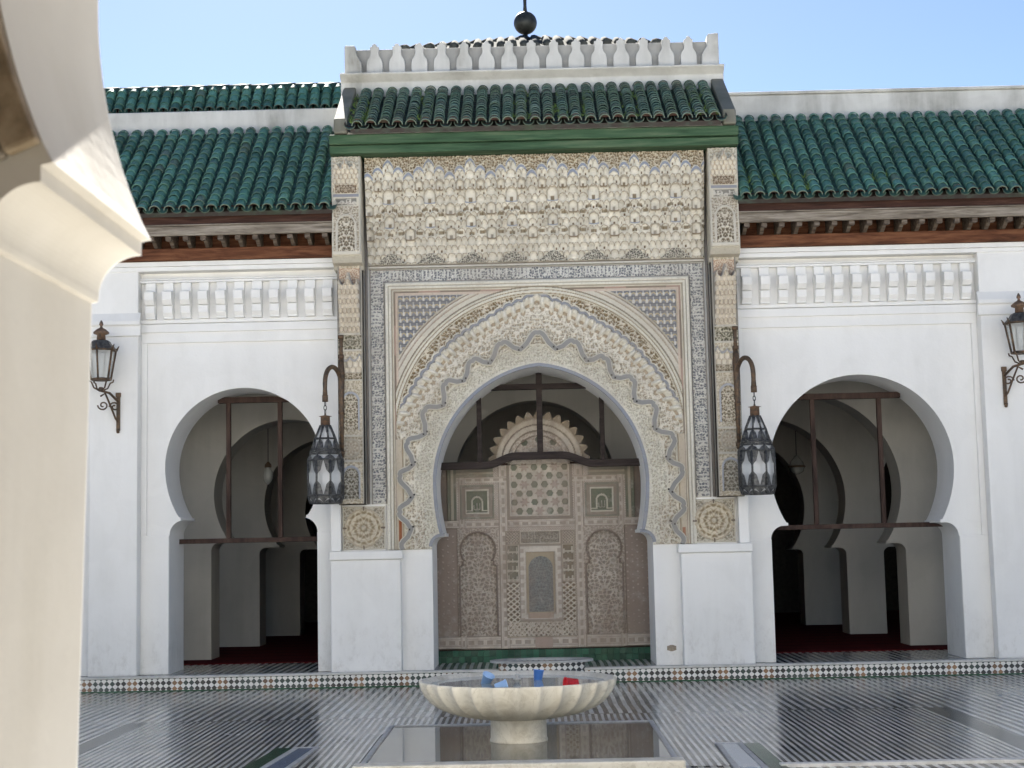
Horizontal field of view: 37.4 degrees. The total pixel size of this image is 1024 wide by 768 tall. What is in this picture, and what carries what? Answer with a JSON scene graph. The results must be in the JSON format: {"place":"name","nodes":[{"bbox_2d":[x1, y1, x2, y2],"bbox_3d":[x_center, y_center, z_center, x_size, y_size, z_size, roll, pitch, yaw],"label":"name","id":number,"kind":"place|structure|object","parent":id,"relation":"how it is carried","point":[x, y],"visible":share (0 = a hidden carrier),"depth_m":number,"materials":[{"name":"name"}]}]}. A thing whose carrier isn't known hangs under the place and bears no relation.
{"place":"outdoors","nodes":[
{"label":"outdoors","id":0,"kind":"place"},
{"bbox_2d":[81,82,340,676],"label":"arcade wing","id":1,"kind":"structure","parent":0,"point":[224,284],"depth_m":17.14,"materials":[{"name":"white paint"}]},
{"bbox_2d":[90,320,120,432],"bbox_3d":[-4.545,-0.085,16.776,0.354,1.243,0.474,-1,-6,1],"label":"wall lamp","id":2,"kind":"object","parent":1,"relation":"attached to","point":[101,344],"visible":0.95,"depth_m":16.76,"materials":[{"name":"brown metal"}]},
{"bbox_2d":[179,396,316,543],"bbox_3d":[-3.052,0.992,17.569,1.700,1.690,0.070,-1,-6,1],"label":"timber frame","id":3,"kind":"object","parent":1,"relation":"attached to","point":[229,401],"visible":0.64,"depth_m":17.53,"materials":[{"name":"wood"}]},
{"bbox_2d":[78,674,1023,767],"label":"courtyard floor","id":4,"kind":"structure","parent":0,"point":[996,701],"depth_m":14.55,"materials":[{"name":"tile"}]},
{"bbox_2d":[78,723,144,754],"bbox_3d":[-3.349,2.795,11.416,0.170,0.001,4.000,-1,-6,1],"label":"dark band","id":5,"kind":"object","parent":4,"relation":"on","point":[101,739],"visible":0.67,"depth_m":12.44,"materials":[{"name":"grey tile"}]},
{"bbox_2d":[78,718,393,767],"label":"courtyard floor panel","id":6,"kind":"structure","parent":4,"relation":"on","point":[345,743],"depth_m":11.86,"materials":[{"name":"tile"}]},
{"bbox_2d":[243,747,319,767],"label":"water channel","id":7,"kind":"object","parent":4,"relation":"on","point":[284,757],"visible":1,"depth_m":10.92,"materials":[{"name":"grey tile"}]},
{"bbox_2d":[352,720,685,767],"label":"fountain pool","id":8,"kind":"structure","parent":4,"relation":"on","point":[615,744],"depth_m":10.60,"materials":[{"name":"grey liquid"}]},
{"bbox_2d":[419,670,616,743],"bbox_3d":[0.046,2.368,11.084,1.453,0.486,1.453,-1,-6,1],"label":"fountain basin","id":9,"kind":"object","parent":8,"relation":"on","point":[523,707],"visible":0.98,"depth_m":10.71,"materials":[{"name":"beige stone"}]},
{"bbox_2d":[481,671,494,683],"bbox_3d":[-0.177,2.157,11.066,0.104,0.113,0.101,-1,-6,1],"label":"plastic cup","id":10,"kind":"object","parent":9,"relation":"on","point":[488,677],"visible":0.91,"depth_m":11.05,"materials":[{"name":"blue plastic"}]},
{"bbox_2d":[494,679,507,686],"bbox_3d":[-0.077,2.152,10.816,0.098,0.085,0.078,0,-6,-12],"label":"plastic cup","id":11,"kind":"object","parent":9,"relation":"in","point":[503,683],"visible":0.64,"depth_m":10.79,"materials":[{"name":"blue plastic"}]},
{"bbox_2d":[533,669,543,679],"bbox_3d":[0.201,2.170,11.291,0.082,0.090,0.082,-1,-6,1],"label":"plastic cup","id":12,"kind":"object","parent":9,"relation":"on","point":[538,674],"visible":1,"depth_m":11.26,"materials":[{"name":"blue plastic"}]},
{"bbox_2d":[563,677,578,684],"bbox_3d":[0.423,2.123,10.742,0.100,0.090,0.120,0,-6,-15],"label":"plastic cup","id":13,"kind":"object","parent":9,"relation":"on","point":[570,681],"visible":0.69,"depth_m":10.74,"materials":[{"name":"red plastic"}]},
{"bbox_2d":[382,713,659,733],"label":"courtyard floor panel","id":14,"kind":"structure","parent":4,"relation":"on","point":[571,718],"depth_m":13.07,"materials":[{"name":"tile"}]},
{"bbox_2d":[153,707,925,722],"bbox_3d":[0.196,2.927,13.384,6.910,0.001,0.035,-1,-6,1],"label":"dark band","id":15,"kind":"object","parent":4,"relation":"on","point":[604,713],"visible":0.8,"depth_m":13.38,"materials":[{"name":"grey tile"}]},
{"bbox_2d":[715,742,787,767],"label":"water channel","id":16,"kind":"object","parent":4,"relation":"on","point":[738,754],"visible":1,"depth_m":10.55,"materials":[{"name":"grey stone"}]},
{"bbox_2d":[650,707,1023,765],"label":"courtyard floor panel","id":17,"kind":"structure","parent":4,"relation":"on","point":[923,733],"depth_m":11.59,"materials":[{"name":"tile"}]},
{"bbox_2d":[779,758,1023,766],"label":"marble strip","id":18,"kind":"object","parent":4,"relation":"on","point":[904,762],"visible":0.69,"depth_m":10.06,"materials":[{"name":"white stone"}]},
{"bbox_2d":[926,707,1023,748],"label":"dark band","id":19,"kind":"object","parent":4,"relation":"on","point":[1012,739],"visible":1,"depth_m":11.94,"materials":[{"name":"grey tile"}]},
{"bbox_2d":[98,0,1023,91],"label":"sky","id":20,"kind":"structure","parent":0,"point":[765,45],"materials":[{"name":"blue"}]},
{"bbox_2d":[728,85,1023,662],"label":"arcade wing","id":21,"kind":"structure","parent":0,"point":[908,285],"depth_m":17.06,"materials":[{"name":"white paint"}]},
{"bbox_2d":[740,166,946,193],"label":"roof weeds","id":22,"kind":"object","parent":21,"relation":"on","point":[806,186],"visible":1,"depth_m":16.89,"materials":[{"name":"green plant"}]},
{"bbox_2d":[775,392,942,529],"bbox_3d":[3.939,0.882,17.488,2.120,1.565,0.070,-1,-6,1],"label":"timber frame","id":23,"kind":"object","parent":21,"relation":"attached to","point":[876,396],"visible":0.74,"depth_m":17.46,"materials":[{"name":"wood"}]},
{"bbox_2d":[1001,293,1023,406],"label":"wall lamp","id":24,"kind":"object","parent":21,"relation":"attached to","point":[1015,319],"visible":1,"depth_m":16.68,"materials":[{"name":"brown metal"}]},
{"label":"terrace","id":25,"kind":"structure","parent":0,"visible":0},
{"bbox_2d":[80,650,998,676],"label":"gallery floor","id":26,"kind":"structure","parent":25,"relation":"on","point":[802,657],"depth_m":17.23,"materials":[{"name":"tile"}]},
{"bbox_2d":[329,0,755,671],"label":"portal building","id":27,"kind":"structure","parent":26,"relation":"on","point":[485,242],"depth_m":16.95,"materials":[{"name":"white paint"}]},
{"bbox_2d":[322,335,344,456],"bbox_3d":[-1.948,0.113,16.564,0.084,1.362,0.508,-3,-6,16],"label":"lantern bracket","id":28,"kind":"object","parent":27,"relation":"attached to","point":[339,370],"visible":0.96,"depth_m":16.73,"materials":[{"name":"brown metal"}]},
{"bbox_2d":[307,402,344,503],"bbox_3d":[-2.006,0.733,16.287,0.383,1.113,0.382,-1,-6,1],"label":"hanging lantern","id":29,"kind":"object","parent":28,"relation":"hanging from","point":[329,450],"visible":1,"depth_m":16.17,"materials":[{"name":"metal"}]},
{"bbox_2d":[345,83,717,122],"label":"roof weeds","id":30,"kind":"object","parent":27,"relation":"on","point":[583,107],"visible":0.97,"depth_m":17.00,"materials":[{"name":"green plant"}]},
{"bbox_2d":[441,373,639,469],"bbox_3d":[0.322,0.419,17.652,2.560,1.117,0.115,-1,-6,1],"label":"timber frame","id":31,"kind":"object","parent":27,"relation":"attached to","point":[539,386],"visible":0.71,"depth_m":17.58,"materials":[{"name":"wood"}]},
{"bbox_2d":[732,326,756,448],"bbox_3d":[2.537,0.013,16.515,0.082,1.362,0.508,0,-6,-15],"label":"lantern bracket","id":32,"kind":"object","parent":27,"relation":"attached to","point":[736,362],"visible":0.98,"depth_m":16.68,"materials":[{"name":"brown metal"}]},
{"bbox_2d":[737,392,776,494],"bbox_3d":[2.616,0.630,16.237,0.383,1.113,0.382,-1,-6,1],"label":"hanging lantern","id":33,"kind":"object","parent":32,"relation":"hanging from","point":[761,454],"visible":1,"depth_m":16.12,"materials":[{"name":"metal"}]},
{"bbox_2d":[437,412,650,662],"bbox_3d":[0.349,1.774,17.834,2.830,2.926,0.190,-1,-6,1],"label":"carved screen","id":34,"kind":"object","parent":26,"relation":"on","point":[543,558],"visible":0.87,"depth_m":17.74,"materials":[{"name":"beige wood"}]},
{"bbox_2d":[508,459,569,464],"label":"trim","id":35,"kind":"structure","parent":34,"relation":"in","point":[553,461],"depth_m":17.87,"materials":[{"name":"beige stone"}]},
{"bbox_2d":[490,657,592,671],"bbox_3d":[0.323,3.113,16.392,1.120,0.262,0.560,-1,-6,1],"label":"round basin","id":36,"kind":"object","parent":25,"relation":"on","point":[556,663],"visible":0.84,"depth_m":16.21,"materials":[{"name":"tile"}]},
{"bbox_2d":[80,661,1023,691],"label":"mosaic riser","id":37,"kind":"object","parent":25,"relation":"attached to","point":[620,675],"depth_m":16.34,"materials":[{"name":"multicoloured tile"}]},
{"bbox_2d":[80,658,1023,679],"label":"terrace nosing","id":38,"kind":"object","parent":25,"relation":"on","point":[585,668],"depth_m":16.36,"materials":[{"name":"white stone"}]},
{"bbox_2d":[80,661,1023,692],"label":"riser border","id":39,"kind":"object","parent":25,"relation":"attached to","point":[605,669],"depth_m":16.33,"materials":[{"name":"multicoloured tile"}]},
{"bbox_2d":[184,610,947,664],"bbox_3d":[0.334,3.771,22.859,22.000,0.014,9.540,-1,-6,1],"label":"red carpet","id":40,"kind":"object","parent":25,"relation":"on","point":[793,634],"depth_m":20.08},
{"bbox_2d":[266,425,841,635],"bbox_3d":[0.299,1.668,24.005,23.000,4.431,0.500,-1,-6,1],"label":"hall arcade","id":41,"kind":"object","parent":40,"relation":"on","point":[819,583],"visible":0.17,"depth_m":23.68,"materials":[{"name":"paint"}]},
{"bbox_2d":[219,400,894,646],"bbox_3d":[0.267,1.418,21.618,23.000,4.431,0.500,-1,-6,1],"label":"hall arcade","id":42,"kind":"object","parent":40,"relation":"on","point":[846,445],"visible":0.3,"depth_m":21.35,"materials":[{"name":"paint"}]},
{"bbox_2d":[179,375,947,659],"bbox_3d":[0.236,1.167,19.232,23.000,4.431,0.500,-1,-6,1],"label":"hall arcade","id":43,"kind":"object","parent":40,"relation":"on","point":[909,453],"visible":0.27,"depth_m":19.00,"materials":[{"name":"paint"}]},
{"bbox_2d":[304,458,898,621],"bbox_3d":[0.266,0.692,22.951,23.400,6.150,10.800,-1,-6,1],"label":"hall shell","id":44,"kind":"object","parent":25,"relation":"on","point":[785,579],"depth_m":27.77},
{"bbox_2d":[265,460,271,467],"bbox_3d":[-3.247,0.224,20.131,0.140,2.220,0.140,-1,-6,1],"label":"pendant lamp","id":45,"kind":"object","parent":44,"relation":"hanging from","point":[268,465],"visible":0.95,"depth_m":20.01,"materials":[{"name":"metal"}]},
{"bbox_2d":[788,431,805,467],"bbox_3d":[4.182,0.269,22.441,0.270,2.140,0.263,-1,-6,1],"label":"pendant lamp","id":46,"kind":"object","parent":44,"relation":"hanging from","point":[797,466],"visible":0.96,"depth_m":22.28,"materials":[{"name":"metal"}]},
{"label":"pale paving","id":47,"kind":"structure","parent":0,"visible":0},
{"bbox_2d":[0,0,150,767],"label":"arcade","id":48,"kind":"object","parent":47,"relation":"on","point":[73,231],"visible":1,"depth_m":2.76,"materials":[{"name":"beige paint"}]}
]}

